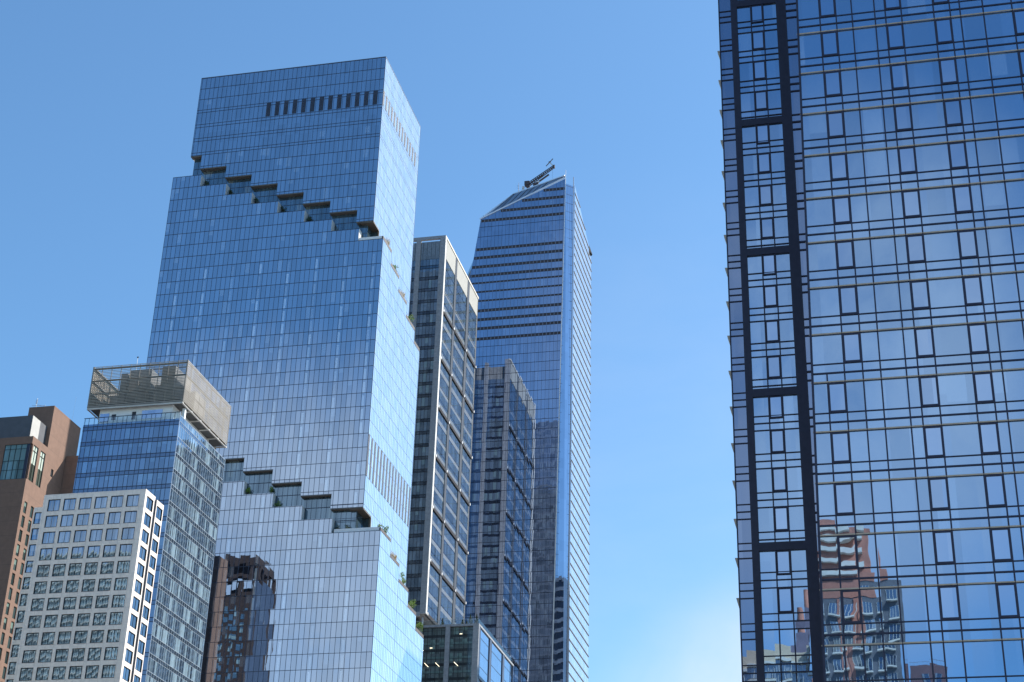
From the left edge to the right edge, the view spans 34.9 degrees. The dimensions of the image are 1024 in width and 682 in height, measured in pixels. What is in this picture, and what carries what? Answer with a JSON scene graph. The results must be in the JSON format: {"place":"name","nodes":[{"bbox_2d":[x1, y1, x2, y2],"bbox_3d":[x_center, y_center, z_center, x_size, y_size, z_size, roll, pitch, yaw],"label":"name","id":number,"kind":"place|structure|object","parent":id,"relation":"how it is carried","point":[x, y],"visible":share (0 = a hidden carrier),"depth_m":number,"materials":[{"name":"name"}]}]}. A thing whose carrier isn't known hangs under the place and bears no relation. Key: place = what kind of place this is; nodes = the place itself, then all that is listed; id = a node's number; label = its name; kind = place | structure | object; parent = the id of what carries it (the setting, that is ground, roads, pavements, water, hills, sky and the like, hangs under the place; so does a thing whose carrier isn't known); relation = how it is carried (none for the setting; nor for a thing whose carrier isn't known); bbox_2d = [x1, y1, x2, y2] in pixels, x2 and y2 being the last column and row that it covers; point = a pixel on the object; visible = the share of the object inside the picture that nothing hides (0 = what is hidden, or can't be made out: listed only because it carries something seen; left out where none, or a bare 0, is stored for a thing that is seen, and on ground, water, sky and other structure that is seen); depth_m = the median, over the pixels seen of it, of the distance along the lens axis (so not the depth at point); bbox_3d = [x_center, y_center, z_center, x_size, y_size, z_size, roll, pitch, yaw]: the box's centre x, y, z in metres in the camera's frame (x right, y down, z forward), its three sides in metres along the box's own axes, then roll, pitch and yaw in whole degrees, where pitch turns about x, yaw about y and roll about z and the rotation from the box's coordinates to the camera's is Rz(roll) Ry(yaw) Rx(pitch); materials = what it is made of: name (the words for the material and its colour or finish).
{"place":"outdoors","nodes":[
{"label":"outdoors","id":0,"kind":"place"},
{"bbox_2d":[0,406,80,681],"bbox_3d":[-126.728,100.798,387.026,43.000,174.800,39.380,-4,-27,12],"label":"brick building","id":1,"kind":"structure","parent":0,"point":[38,454],"depth_m":400.05,"materials":[{"name":"brown brick"}]},
{"bbox_2d":[0,444,26,479],"bbox_3d":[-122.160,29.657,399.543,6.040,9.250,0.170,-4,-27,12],"label":"window","id":2,"kind":"structure","parent":1,"relation":"in","point":[14,455],"depth_m":399.59,"materials":[{"name":"teal glass"}]},
{"bbox_2d":[28,446,38,482],"bbox_3d":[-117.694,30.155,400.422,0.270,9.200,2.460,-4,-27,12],"label":"window","id":3,"kind":"structure","parent":1,"relation":"in","point":[35,450],"depth_m":400.76,"materials":[{"name":"white glass"}]},
{"bbox_2d":[35,451,45,487],"bbox_3d":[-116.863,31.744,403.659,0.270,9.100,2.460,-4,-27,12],"label":"window","id":4,"kind":"structure","parent":1,"relation":"in","point":[42,456],"depth_m":403.91,"materials":[{"name":"white glass"}]},
{"bbox_2d":[146,56,423,681],"bbox_3d":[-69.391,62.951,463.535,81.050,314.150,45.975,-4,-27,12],"label":"glass tower","id":5,"kind":"structure","parent":0,"point":[288,333],"depth_m":471.49,"materials":[{"name":"blue glass"}]},
{"bbox_2d":[0,0,741,681],"label":"sky","id":6,"kind":"structure","parent":0,"point":[99,99],"materials":[{"name":"blue"}]},
{"bbox_2d":[406,235,513,681],"bbox_3d":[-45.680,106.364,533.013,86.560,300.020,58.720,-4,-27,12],"label":"skyscraper","id":7,"kind":"structure","parent":0,"point":[443,305],"depth_m":554.80,"materials":[{"name":"glass"}]},
{"bbox_2d":[465,173,591,681],"bbox_3d":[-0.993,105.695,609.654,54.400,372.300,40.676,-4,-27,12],"label":"slanted tower","id":8,"kind":"structure","parent":0,"point":[527,589],"depth_m":623.70,"materials":[{"name":"blue glass"}]},
{"bbox_2d":[524,159,554,187],"bbox_3d":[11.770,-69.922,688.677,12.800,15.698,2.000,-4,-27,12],"label":"maintenance crane","id":9,"kind":"object","parent":8,"relation":"on","point":[527,184],"visible":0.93,"depth_m":687.87,"materials":[{"name":"paint"}]},
{"label":"ground","id":10,"kind":"structure","parent":0,"visible":0},
{"bbox_2d":[5,489,163,681],"bbox_3d":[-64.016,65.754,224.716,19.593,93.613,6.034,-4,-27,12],"label":"stone building","id":11,"kind":"structure","parent":10,"relation":"on","point":[84,604],"depth_m":236.58,"materials":[{"name":"white stone"}]},
{"bbox_2d":[19,668,32,680],"bbox_3d":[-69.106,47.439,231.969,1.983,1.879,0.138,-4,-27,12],"label":"window","id":12,"kind":"structure","parent":11,"relation":"in","point":[25,673],"depth_m":232.00,"materials":[{"name":"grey glass"}]},
{"bbox_2d":[22,650,35,662],"bbox_3d":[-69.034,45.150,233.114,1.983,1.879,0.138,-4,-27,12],"label":"window","id":13,"kind":"structure","parent":11,"relation":"in","point":[28,655],"depth_m":233.14,"materials":[{"name":"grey glass"}]},
{"bbox_2d":[25,633,38,645],"bbox_3d":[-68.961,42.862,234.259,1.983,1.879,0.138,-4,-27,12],"label":"window","id":14,"kind":"structure","parent":11,"relation":"in","point":[31,638],"depth_m":234.28,"materials":[{"name":"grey glass"}]},
{"bbox_2d":[28,615,41,627],"bbox_3d":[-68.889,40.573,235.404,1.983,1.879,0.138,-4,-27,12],"label":"window","id":15,"kind":"structure","parent":11,"relation":"in","point":[34,621],"depth_m":235.48,"materials":[{"name":"grey glass"}]},
{"bbox_2d":[30,598,44,610],"bbox_3d":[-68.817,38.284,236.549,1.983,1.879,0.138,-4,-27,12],"label":"window","id":16,"kind":"structure","parent":11,"relation":"in","point":[37,604],"depth_m":236.58,"materials":[{"name":"grey glass"}]},
{"bbox_2d":[35,667,49,679],"bbox_3d":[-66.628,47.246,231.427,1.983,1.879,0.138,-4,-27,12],"label":"window","id":17,"kind":"structure","parent":11,"relation":"in","point":[42,673],"depth_m":231.49,"materials":[{"name":"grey glass"}]},
{"bbox_2d":[38,649,52,662],"bbox_3d":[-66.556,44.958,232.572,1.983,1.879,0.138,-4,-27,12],"label":"window","id":18,"kind":"structure","parent":11,"relation":"in","point":[44,655],"depth_m":232.62,"materials":[{"name":"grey glass"}]},
{"bbox_2d":[41,632,54,644],"bbox_3d":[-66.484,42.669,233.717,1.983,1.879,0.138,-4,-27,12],"label":"window","id":19,"kind":"structure","parent":11,"relation":"in","point":[47,637],"depth_m":233.76,"materials":[{"name":"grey glass"}]},
{"bbox_2d":[44,615,57,627],"bbox_3d":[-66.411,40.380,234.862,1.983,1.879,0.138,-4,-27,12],"label":"window","id":20,"kind":"structure","parent":11,"relation":"in","point":[50,620],"depth_m":234.91,"materials":[{"name":"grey glass"}]},
{"bbox_2d":[51,666,65,679],"bbox_3d":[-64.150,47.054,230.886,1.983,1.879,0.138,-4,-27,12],"label":"window","id":21,"kind":"structure","parent":11,"relation":"in","point":[58,673],"depth_m":230.93,"materials":[{"name":"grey glass"}]},
{"bbox_2d":[54,649,68,661],"bbox_3d":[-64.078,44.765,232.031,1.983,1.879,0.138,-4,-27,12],"label":"window","id":22,"kind":"structure","parent":11,"relation":"in","point":[61,655],"depth_m":232.06,"materials":[{"name":"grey glass"}]},
{"bbox_2d":[57,631,71,643],"bbox_3d":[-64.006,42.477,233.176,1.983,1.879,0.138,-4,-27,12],"label":"window","id":23,"kind":"structure","parent":11,"relation":"in","point":[64,637],"depth_m":233.25,"materials":[{"name":"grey glass"}]},
{"bbox_2d":[60,614,73,626],"bbox_3d":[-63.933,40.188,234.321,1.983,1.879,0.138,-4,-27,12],"label":"window","id":24,"kind":"structure","parent":11,"relation":"in","point":[66,619],"depth_m":234.33,"materials":[{"name":"grey glass"}]},
{"bbox_2d":[62,597,76,609],"bbox_3d":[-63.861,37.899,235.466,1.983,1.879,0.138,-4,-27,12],"label":"window","id":25,"kind":"structure","parent":11,"relation":"in","point":[69,602],"depth_m":235.54,"materials":[{"name":"grey glass"}]},
{"bbox_2d":[68,666,82,678],"bbox_3d":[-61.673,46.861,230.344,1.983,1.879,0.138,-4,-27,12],"label":"window","id":26,"kind":"structure","parent":11,"relation":"in","point":[75,672],"depth_m":230.39,"materials":[{"name":"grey glass"}]},
{"bbox_2d":[71,648,84,660],"bbox_3d":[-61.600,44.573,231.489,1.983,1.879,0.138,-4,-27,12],"label":"window","id":27,"kind":"structure","parent":11,"relation":"in","point":[77,653],"depth_m":231.55,"materials":[{"name":"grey glass"}]},
{"bbox_2d":[73,631,87,643],"bbox_3d":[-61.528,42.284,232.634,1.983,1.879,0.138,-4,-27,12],"label":"window","id":28,"kind":"structure","parent":11,"relation":"in","point":[80,637],"depth_m":232.68,"materials":[{"name":"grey glass"}]},
{"bbox_2d":[76,613,89,625],"bbox_3d":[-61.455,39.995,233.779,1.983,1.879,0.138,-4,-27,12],"label":"window","id":29,"kind":"structure","parent":11,"relation":"in","point":[83,619],"depth_m":233.82,"materials":[{"name":"grey glass"}]},
{"bbox_2d":[79,596,92,608],"bbox_3d":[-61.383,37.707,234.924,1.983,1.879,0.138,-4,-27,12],"label":"window","id":30,"kind":"structure","parent":11,"relation":"in","point":[85,601],"depth_m":234.96,"materials":[{"name":"grey glass"}]},
{"bbox_2d":[81,579,94,591],"bbox_3d":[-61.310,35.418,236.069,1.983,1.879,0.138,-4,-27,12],"label":"window","id":31,"kind":"structure","parent":11,"relation":"in","point":[88,585],"depth_m":236.11,"materials":[{"name":"grey glass"}]},
{"bbox_2d":[84,562,97,574],"bbox_3d":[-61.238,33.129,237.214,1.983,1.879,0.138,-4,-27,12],"label":"window","id":32,"kind":"structure","parent":11,"relation":"in","point":[91,567],"depth_m":237.27,"materials":[{"name":"grey glass"}]},
{"bbox_2d":[84,665,98,678],"bbox_3d":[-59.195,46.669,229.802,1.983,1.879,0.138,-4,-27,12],"label":"window","id":33,"kind":"structure","parent":11,"relation":"in","point":[91,670],"depth_m":229.86,"materials":[{"name":"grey glass"}]},
{"bbox_2d":[87,647,101,660],"bbox_3d":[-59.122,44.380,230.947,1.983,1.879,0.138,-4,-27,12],"label":"window","id":34,"kind":"structure","parent":11,"relation":"in","point":[94,654],"depth_m":230.98,"materials":[{"name":"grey glass"}]},
{"bbox_2d":[90,630,103,642],"bbox_3d":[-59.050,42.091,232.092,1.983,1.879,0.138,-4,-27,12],"label":"window","id":35,"kind":"structure","parent":11,"relation":"in","point":[96,635],"depth_m":232.11,"materials":[{"name":"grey glass"}]},
{"bbox_2d":[92,612,106,625],"bbox_3d":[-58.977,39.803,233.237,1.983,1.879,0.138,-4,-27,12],"label":"window","id":36,"kind":"structure","parent":11,"relation":"in","point":[99,618],"depth_m":233.28,"materials":[{"name":"grey glass"}]},
{"bbox_2d":[95,595,108,607],"bbox_3d":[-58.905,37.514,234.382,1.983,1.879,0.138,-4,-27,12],"label":"window","id":37,"kind":"structure","parent":11,"relation":"in","point":[101,601],"depth_m":234.39,"materials":[{"name":"grey glass"}]},
{"bbox_2d":[97,578,111,590],"bbox_3d":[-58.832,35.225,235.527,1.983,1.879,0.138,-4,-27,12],"label":"window","id":38,"kind":"structure","parent":11,"relation":"in","point":[104,584],"depth_m":235.54,"materials":[{"name":"grey glass"}]},
{"bbox_2d":[100,561,113,573],"bbox_3d":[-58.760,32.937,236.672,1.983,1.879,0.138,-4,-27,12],"label":"window","id":39,"kind":"structure","parent":11,"relation":"in","point":[106,567],"depth_m":236.69,"materials":[{"name":"grey glass"}]},
{"bbox_2d":[101,665,115,677],"bbox_3d":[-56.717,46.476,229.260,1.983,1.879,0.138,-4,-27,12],"label":"window","id":40,"kind":"structure","parent":11,"relation":"in","point":[108,671],"depth_m":229.30,"materials":[{"name":"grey glass"}]},
{"bbox_2d":[104,647,117,659],"bbox_3d":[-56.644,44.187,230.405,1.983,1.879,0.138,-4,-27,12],"label":"window","id":41,"kind":"structure","parent":11,"relation":"in","point":[110,652],"depth_m":230.42,"materials":[{"name":"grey glass"}]},
{"bbox_2d":[106,629,120,641],"bbox_3d":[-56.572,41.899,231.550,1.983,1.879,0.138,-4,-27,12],"label":"window","id":42,"kind":"structure","parent":11,"relation":"in","point":[113,635],"depth_m":231.60,"materials":[{"name":"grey glass"}]},
{"bbox_2d":[109,612,122,624],"bbox_3d":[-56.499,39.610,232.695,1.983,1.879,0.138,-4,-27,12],"label":"window","id":43,"kind":"structure","parent":11,"relation":"in","point":[115,617],"depth_m":232.74,"materials":[{"name":"grey glass"}]},
{"bbox_2d":[111,594,125,607],"bbox_3d":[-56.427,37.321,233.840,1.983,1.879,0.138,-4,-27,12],"label":"window","id":44,"kind":"structure","parent":11,"relation":"in","point":[117,600],"depth_m":233.88,"materials":[{"name":"grey glass"}]},
{"bbox_2d":[114,577,127,589],"bbox_3d":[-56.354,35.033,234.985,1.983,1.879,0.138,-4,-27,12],"label":"window","id":45,"kind":"structure","parent":11,"relation":"in","point":[120,583],"depth_m":235.02,"materials":[{"name":"grey glass"}]},
{"bbox_2d":[116,560,129,572],"bbox_3d":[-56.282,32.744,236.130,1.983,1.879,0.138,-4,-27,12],"label":"window","id":46,"kind":"structure","parent":11,"relation":"in","point":[122,566],"depth_m":236.17,"materials":[{"name":"grey glass"}]},
{"bbox_2d":[121,527,134,539],"bbox_3d":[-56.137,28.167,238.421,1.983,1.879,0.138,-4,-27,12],"label":"window","id":47,"kind":"structure","parent":11,"relation":"in","point":[128,532],"depth_m":238.43,"materials":[{"name":"blue glass"}]},
{"bbox_2d":[73,360,230,681],"bbox_3d":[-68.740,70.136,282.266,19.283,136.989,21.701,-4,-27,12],"label":"hotel building","id":48,"kind":"structure","parent":10,"relation":"on","point":[155,435],"depth_m":296.95,"materials":[{"name":"blue glass"}]},
{"bbox_2d":[717,0,1023,681],"bbox_3d":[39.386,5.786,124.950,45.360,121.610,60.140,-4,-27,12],"label":"apartment tower","id":49,"kind":"structure","parent":10,"relation":"on","point":[873,171],"depth_m":101.40,"materials":[{"name":"blue glass"}]},
{"bbox_2d":[751,4,762,22],"bbox_3d":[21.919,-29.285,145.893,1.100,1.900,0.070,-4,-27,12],"label":"window","id":50,"kind":"structure","parent":49,"relation":"in","point":[756,10],"depth_m":145.89,"materials":[{"name":"blue glass"}]},
{"bbox_2d":[752,31,763,49],"bbox_3d":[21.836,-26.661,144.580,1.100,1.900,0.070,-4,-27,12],"label":"window","id":51,"kind":"structure","parent":49,"relation":"in","point":[757,37],"depth_m":144.58,"materials":[{"name":"blue glass"}]},
{"bbox_2d":[753,60,765,79],"bbox_3d":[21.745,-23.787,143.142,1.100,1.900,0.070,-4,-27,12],"label":"window","id":52,"kind":"structure","parent":49,"relation":"in","point":[759,66],"depth_m":143.14,"materials":[{"name":"blue glass"}]},
{"bbox_2d":[755,91,766,109],"bbox_3d":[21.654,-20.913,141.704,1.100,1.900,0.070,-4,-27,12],"label":"window","id":53,"kind":"structure","parent":49,"relation":"in","point":[760,96],"depth_m":141.71,"materials":[{"name":"blue glass"}]},
{"bbox_2d":[756,124,768,143],"bbox_3d":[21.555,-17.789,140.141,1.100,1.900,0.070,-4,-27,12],"label":"window","id":54,"kind":"structure","parent":49,"relation":"in","point":[762,130],"depth_m":140.13,"materials":[{"name":"blue glass"}]},
{"bbox_2d":[758,153,770,172],"bbox_3d":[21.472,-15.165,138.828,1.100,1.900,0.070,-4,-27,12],"label":"window","id":55,"kind":"structure","parent":49,"relation":"in","point":[764,158],"depth_m":138.80,"materials":[{"name":"blue glass"}]},
{"bbox_2d":[759,185,771,204],"bbox_3d":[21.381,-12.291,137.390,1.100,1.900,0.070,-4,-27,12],"label":"window","id":56,"kind":"structure","parent":49,"relation":"in","point":[765,191],"depth_m":137.39,"materials":[{"name":"blue glass"}]},
{"bbox_2d":[761,218,773,237],"bbox_3d":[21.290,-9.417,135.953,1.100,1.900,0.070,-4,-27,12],"label":"window","id":57,"kind":"structure","parent":49,"relation":"in","point":[767,231],"depth_m":135.95,"materials":[{"name":"blue glass"}]},
{"bbox_2d":[762,254,775,274],"bbox_3d":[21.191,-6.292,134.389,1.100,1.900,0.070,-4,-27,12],"label":"window","id":58,"kind":"structure","parent":49,"relation":"in","point":[768,260],"depth_m":134.40,"materials":[{"name":"blue glass"}]},
{"bbox_2d":[764,285,776,306],"bbox_3d":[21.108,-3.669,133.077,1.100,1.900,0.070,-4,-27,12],"label":"window","id":59,"kind":"structure","parent":49,"relation":"in","point":[770,293],"depth_m":133.06,"materials":[{"name":"blue glass"}]},
{"bbox_2d":[765,320,778,341],"bbox_3d":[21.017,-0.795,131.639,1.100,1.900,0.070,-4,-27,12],"label":"window","id":60,"kind":"structure","parent":49,"relation":"in","point":[772,332],"depth_m":131.61,"materials":[{"name":"blue glass"}]},
{"bbox_2d":[767,356,780,377],"bbox_3d":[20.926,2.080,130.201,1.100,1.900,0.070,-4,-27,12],"label":"window","id":61,"kind":"structure","parent":49,"relation":"in","point":[773,362],"depth_m":130.20,"materials":[{"name":"blue glass"}]},
{"bbox_2d":[769,395,782,418],"bbox_3d":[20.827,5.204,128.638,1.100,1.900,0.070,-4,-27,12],"label":"window","id":62,"kind":"structure","parent":49,"relation":"in","point":[775,402],"depth_m":128.66,"materials":[{"name":"blue glass"}]},
{"bbox_2d":[771,430,784,452],"bbox_3d":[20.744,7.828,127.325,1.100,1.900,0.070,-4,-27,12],"label":"window","id":63,"kind":"structure","parent":49,"relation":"in","point":[777,436],"depth_m":127.31,"materials":[{"name":"blue glass"}]},
{"bbox_2d":[772,468,786,490],"bbox_3d":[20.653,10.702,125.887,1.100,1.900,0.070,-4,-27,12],"label":"window","id":64,"kind":"structure","parent":49,"relation":"in","point":[779,474],"depth_m":125.89,"materials":[{"name":"blue glass"}]},
{"bbox_2d":[774,507,788,530],"bbox_3d":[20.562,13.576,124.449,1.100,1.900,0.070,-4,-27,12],"label":"window","id":65,"kind":"structure","parent":49,"relation":"in","point":[780,513],"depth_m":124.45,"materials":[{"name":"blue glass"}]},
{"bbox_2d":[776,550,790,574],"bbox_3d":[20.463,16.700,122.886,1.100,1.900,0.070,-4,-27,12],"label":"window","id":66,"kind":"structure","parent":49,"relation":"in","point":[783,556],"depth_m":122.88,"materials":[{"name":"blue glass"}]},
{"bbox_2d":[778,587,792,612],"bbox_3d":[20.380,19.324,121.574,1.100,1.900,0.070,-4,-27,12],"label":"window","id":67,"kind":"structure","parent":49,"relation":"in","point":[784,594],"depth_m":121.57,"materials":[{"name":"blue glass"}]},
{"bbox_2d":[818,0,835,16],"bbox_3d":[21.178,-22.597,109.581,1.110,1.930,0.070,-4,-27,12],"label":"window","id":68,"kind":"structure","parent":49,"relation":"in","point":[826,7],"depth_m":109.43,"materials":[{"name":"blue glass"}]},
{"bbox_2d":[821,31,838,55],"bbox_3d":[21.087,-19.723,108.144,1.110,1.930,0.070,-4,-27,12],"label":"window","id":69,"kind":"structure","parent":49,"relation":"in","point":[829,40],"depth_m":108.13,"materials":[{"name":"blue glass"}]},
{"bbox_2d":[823,70,841,96],"bbox_3d":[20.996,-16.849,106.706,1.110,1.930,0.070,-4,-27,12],"label":"window","id":70,"kind":"structure","parent":49,"relation":"in","point":[832,79],"depth_m":106.70,"materials":[{"name":"blue glass"}]},
{"bbox_2d":[826,111,844,137],"bbox_3d":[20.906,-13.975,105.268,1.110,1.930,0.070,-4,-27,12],"label":"window","id":71,"kind":"structure","parent":49,"relation":"in","point":[835,120],"depth_m":105.26,"materials":[{"name":"blue glass"}]},
{"bbox_2d":[827,382,847,412],"bbox_3d":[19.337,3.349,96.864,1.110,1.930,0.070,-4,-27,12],"label":"window","id":72,"kind":"structure","parent":49,"relation":"in","point":[837,393],"depth_m":96.85,"materials":[{"name":"blue glass"}]},
{"bbox_2d":[829,153,848,179],"bbox_3d":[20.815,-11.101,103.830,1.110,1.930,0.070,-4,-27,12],"label":"window","id":73,"kind":"structure","parent":49,"relation":"in","point":[838,162],"depth_m":103.83,"materials":[{"name":"blue glass"}]},
{"bbox_2d":[830,431,850,462],"bbox_3d":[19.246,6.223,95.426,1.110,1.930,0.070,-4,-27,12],"label":"window","id":74,"kind":"structure","parent":49,"relation":"in","point":[840,441],"depth_m":95.42,"materials":[{"name":"blue glass"}]},
{"bbox_2d":[832,196,851,223],"bbox_3d":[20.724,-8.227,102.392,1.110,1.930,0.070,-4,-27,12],"label":"window","id":75,"kind":"structure","parent":49,"relation":"in","point":[841,205],"depth_m":102.37,"materials":[{"name":"blue glass"}]},
{"bbox_2d":[833,482,854,514],"bbox_3d":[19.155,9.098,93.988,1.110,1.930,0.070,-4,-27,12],"label":"window","id":76,"kind":"structure","parent":49,"relation":"in","point":[843,492],"depth_m":93.99,"materials":[{"name":"blue glass"}]},
{"bbox_2d":[835,240,854,268],"bbox_3d":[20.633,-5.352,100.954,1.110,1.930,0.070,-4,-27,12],"label":"window","id":77,"kind":"structure","parent":49,"relation":"in","point":[845,258],"depth_m":100.96,"materials":[{"name":"blue glass"}]},
{"bbox_2d":[837,535,858,567],"bbox_3d":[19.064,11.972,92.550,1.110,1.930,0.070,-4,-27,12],"label":"window","id":78,"kind":"structure","parent":49,"relation":"in","point":[847,545],"depth_m":92.53,"materials":[{"name":"multicoloured glass"}]},
{"bbox_2d":[838,286,858,314],"bbox_3d":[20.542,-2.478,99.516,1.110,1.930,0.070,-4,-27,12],"label":"window","id":79,"kind":"structure","parent":49,"relation":"in","point":[848,298],"depth_m":99.51,"materials":[{"name":"blue glass"}]},
{"bbox_2d":[840,589,862,623],"bbox_3d":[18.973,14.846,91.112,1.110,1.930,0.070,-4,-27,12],"label":"window","id":80,"kind":"structure","parent":49,"relation":"in","point":[851,607],"depth_m":91.10,"materials":[{"name":"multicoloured glass"}]},
{"bbox_2d":[842,332,861,362],"bbox_3d":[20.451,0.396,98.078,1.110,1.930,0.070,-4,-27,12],"label":"window","id":81,"kind":"structure","parent":49,"relation":"in","point":[851,342],"depth_m":98.07,"materials":[{"name":"blue glass"}]},
{"bbox_2d":[886,23,904,48],"bbox_3d":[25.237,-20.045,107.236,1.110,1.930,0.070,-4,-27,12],"label":"window","id":82,"kind":"structure","parent":49,"relation":"in","point":[895,32],"depth_m":107.23,"materials":[{"name":"blue glass"}]},
{"bbox_2d":[890,63,908,88],"bbox_3d":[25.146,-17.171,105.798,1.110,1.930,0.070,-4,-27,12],"label":"window","id":83,"kind":"structure","parent":49,"relation":"in","point":[898,72],"depth_m":105.80,"materials":[{"name":"blue glass"}]},
{"bbox_2d":[893,104,912,130],"bbox_3d":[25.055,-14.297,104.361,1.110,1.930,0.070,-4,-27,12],"label":"window","id":84,"kind":"structure","parent":49,"relation":"in","point":[902,113],"depth_m":104.37,"materials":[{"name":"blue glass"}]},
{"bbox_2d":[897,146,917,173],"bbox_3d":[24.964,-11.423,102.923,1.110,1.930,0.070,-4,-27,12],"label":"window","id":85,"kind":"structure","parent":49,"relation":"in","point":[907,160],"depth_m":102.92,"materials":[{"name":"blue glass"}]},
{"bbox_2d":[901,189,921,217],"bbox_3d":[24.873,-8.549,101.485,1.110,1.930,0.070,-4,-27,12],"label":"window","id":86,"kind":"structure","parent":49,"relation":"in","point":[911,203],"depth_m":101.48,"materials":[{"name":"blue glass"}]},
{"bbox_2d":[905,234,925,262],"bbox_3d":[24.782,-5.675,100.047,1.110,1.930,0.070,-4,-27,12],"label":"window","id":87,"kind":"structure","parent":49,"relation":"in","point":[915,244],"depth_m":100.03,"materials":[{"name":"blue glass"}]},
{"bbox_2d":[909,280,930,308],"bbox_3d":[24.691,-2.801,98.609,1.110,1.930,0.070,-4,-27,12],"label":"window","id":88,"kind":"structure","parent":49,"relation":"in","point":[919,290],"depth_m":98.61,"materials":[{"name":"blue glass"}]},
{"bbox_2d":[914,327,935,356],"bbox_3d":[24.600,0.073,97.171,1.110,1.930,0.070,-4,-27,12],"label":"window","id":89,"kind":"structure","parent":49,"relation":"in","point":[924,337],"depth_m":97.16,"materials":[{"name":"blue glass"}]},
{"bbox_2d":[918,375,939,406],"bbox_3d":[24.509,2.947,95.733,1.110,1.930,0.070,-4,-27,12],"label":"window","id":90,"kind":"structure","parent":49,"relation":"in","point":[928,385],"depth_m":95.73,"materials":[{"name":"blue glass"}]},
{"bbox_2d":[923,425,944,457],"bbox_3d":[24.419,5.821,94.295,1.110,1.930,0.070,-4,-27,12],"label":"window","id":91,"kind":"structure","parent":49,"relation":"in","point":[933,435],"depth_m":94.29,"materials":[{"name":"blue glass"}]},
{"bbox_2d":[928,477,950,509],"bbox_3d":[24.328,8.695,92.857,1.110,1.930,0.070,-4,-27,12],"label":"window","id":92,"kind":"structure","parent":49,"relation":"in","point":[939,497],"depth_m":92.85,"materials":[{"name":"blue glass"}]},
{"bbox_2d":[934,18,953,43],"bbox_3d":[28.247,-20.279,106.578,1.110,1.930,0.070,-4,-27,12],"label":"window","id":93,"kind":"structure","parent":49,"relation":"in","point":[943,27],"depth_m":106.58,"materials":[{"name":"blue glass"}]},
{"bbox_2d":[932,530,955,563],"bbox_3d":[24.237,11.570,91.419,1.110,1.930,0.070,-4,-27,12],"label":"window","id":94,"kind":"structure","parent":49,"relation":"in","point":[944,550],"depth_m":91.41,"materials":[{"name":"blue glass"}]},
{"bbox_2d":[938,58,958,83],"bbox_3d":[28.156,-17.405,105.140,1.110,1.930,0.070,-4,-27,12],"label":"window","id":95,"kind":"structure","parent":49,"relation":"in","point":[947,67],"depth_m":105.13,"materials":[{"name":"blue glass"}]},
{"bbox_2d":[938,585,960,619],"bbox_3d":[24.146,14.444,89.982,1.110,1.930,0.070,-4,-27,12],"label":"window","id":96,"kind":"structure","parent":49,"relation":"in","point":[949,601],"depth_m":89.97,"materials":[{"name":"blue glass"}]},
{"bbox_2d":[943,99,963,125],"bbox_3d":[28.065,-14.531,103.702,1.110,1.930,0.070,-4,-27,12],"label":"window","id":97,"kind":"structure","parent":49,"relation":"in","point":[953,114],"depth_m":103.71,"materials":[{"name":"blue glass"}]},
{"bbox_2d":[947,141,968,168],"bbox_3d":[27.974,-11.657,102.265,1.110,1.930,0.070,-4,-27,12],"label":"window","id":98,"kind":"structure","parent":49,"relation":"in","point":[957,151],"depth_m":102.25,"materials":[{"name":"blue glass"}]},
{"bbox_2d":[952,185,973,212],"bbox_3d":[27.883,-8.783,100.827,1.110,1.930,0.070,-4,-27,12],"label":"window","id":99,"kind":"structure","parent":49,"relation":"in","point":[962,195],"depth_m":100.81,"materials":[{"name":"blue glass"}]},
{"bbox_2d":[957,229,978,258],"bbox_3d":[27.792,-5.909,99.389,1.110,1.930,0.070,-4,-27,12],"label":"window","id":100,"kind":"structure","parent":49,"relation":"in","point":[967,239],"depth_m":99.39,"materials":[{"name":"blue glass"}]},
{"bbox_2d":[962,275,983,304],"bbox_3d":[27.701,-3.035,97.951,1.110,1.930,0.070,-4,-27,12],"label":"window","id":101,"kind":"structure","parent":49,"relation":"in","point":[972,285],"depth_m":97.95,"materials":[{"name":"blue glass"}]},
{"bbox_2d":[967,323,989,353],"bbox_3d":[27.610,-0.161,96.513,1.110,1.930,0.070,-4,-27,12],"label":"window","id":102,"kind":"structure","parent":49,"relation":"in","point":[977,333],"depth_m":96.50,"materials":[{"name":"blue glass"}]},
{"bbox_2d":[972,372,994,402],"bbox_3d":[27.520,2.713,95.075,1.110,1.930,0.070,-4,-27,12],"label":"window","id":103,"kind":"structure","parent":49,"relation":"in","point":[982,381],"depth_m":95.07,"materials":[{"name":"blue glass"}]},
{"bbox_2d":[978,422,1000,453],"bbox_3d":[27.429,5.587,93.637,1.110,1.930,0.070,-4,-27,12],"label":"window","id":104,"kind":"structure","parent":49,"relation":"in","point":[989,437],"depth_m":93.62,"materials":[{"name":"blue glass"}]},
{"bbox_2d":[983,474,1006,506],"bbox_3d":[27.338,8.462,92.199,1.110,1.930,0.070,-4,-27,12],"label":"window","id":105,"kind":"structure","parent":49,"relation":"in","point":[995,491],"depth_m":92.19,"materials":[{"name":"blue glass"}]},
{"bbox_2d":[989,528,1013,561],"bbox_3d":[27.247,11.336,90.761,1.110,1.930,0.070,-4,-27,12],"label":"window","id":106,"kind":"structure","parent":49,"relation":"in","point":[1001,544],"depth_m":90.74,"materials":[{"name":"blue glass"}]},
{"bbox_2d":[995,583,1019,617],"bbox_3d":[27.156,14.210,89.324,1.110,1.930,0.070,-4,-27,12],"label":"window","id":107,"kind":"structure","parent":49,"relation":"in","point":[1007,596],"depth_m":89.31,"materials":[{"name":"blue glass"}]},
{"bbox_2d":[1012,9,1023,34],"bbox_3d":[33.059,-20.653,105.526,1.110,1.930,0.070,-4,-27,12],"label":"window","id":108,"kind":"structure","parent":49,"relation":"in","point":[1018,15],"depth_m":105.62,"materials":[{"name":"blue glass"}]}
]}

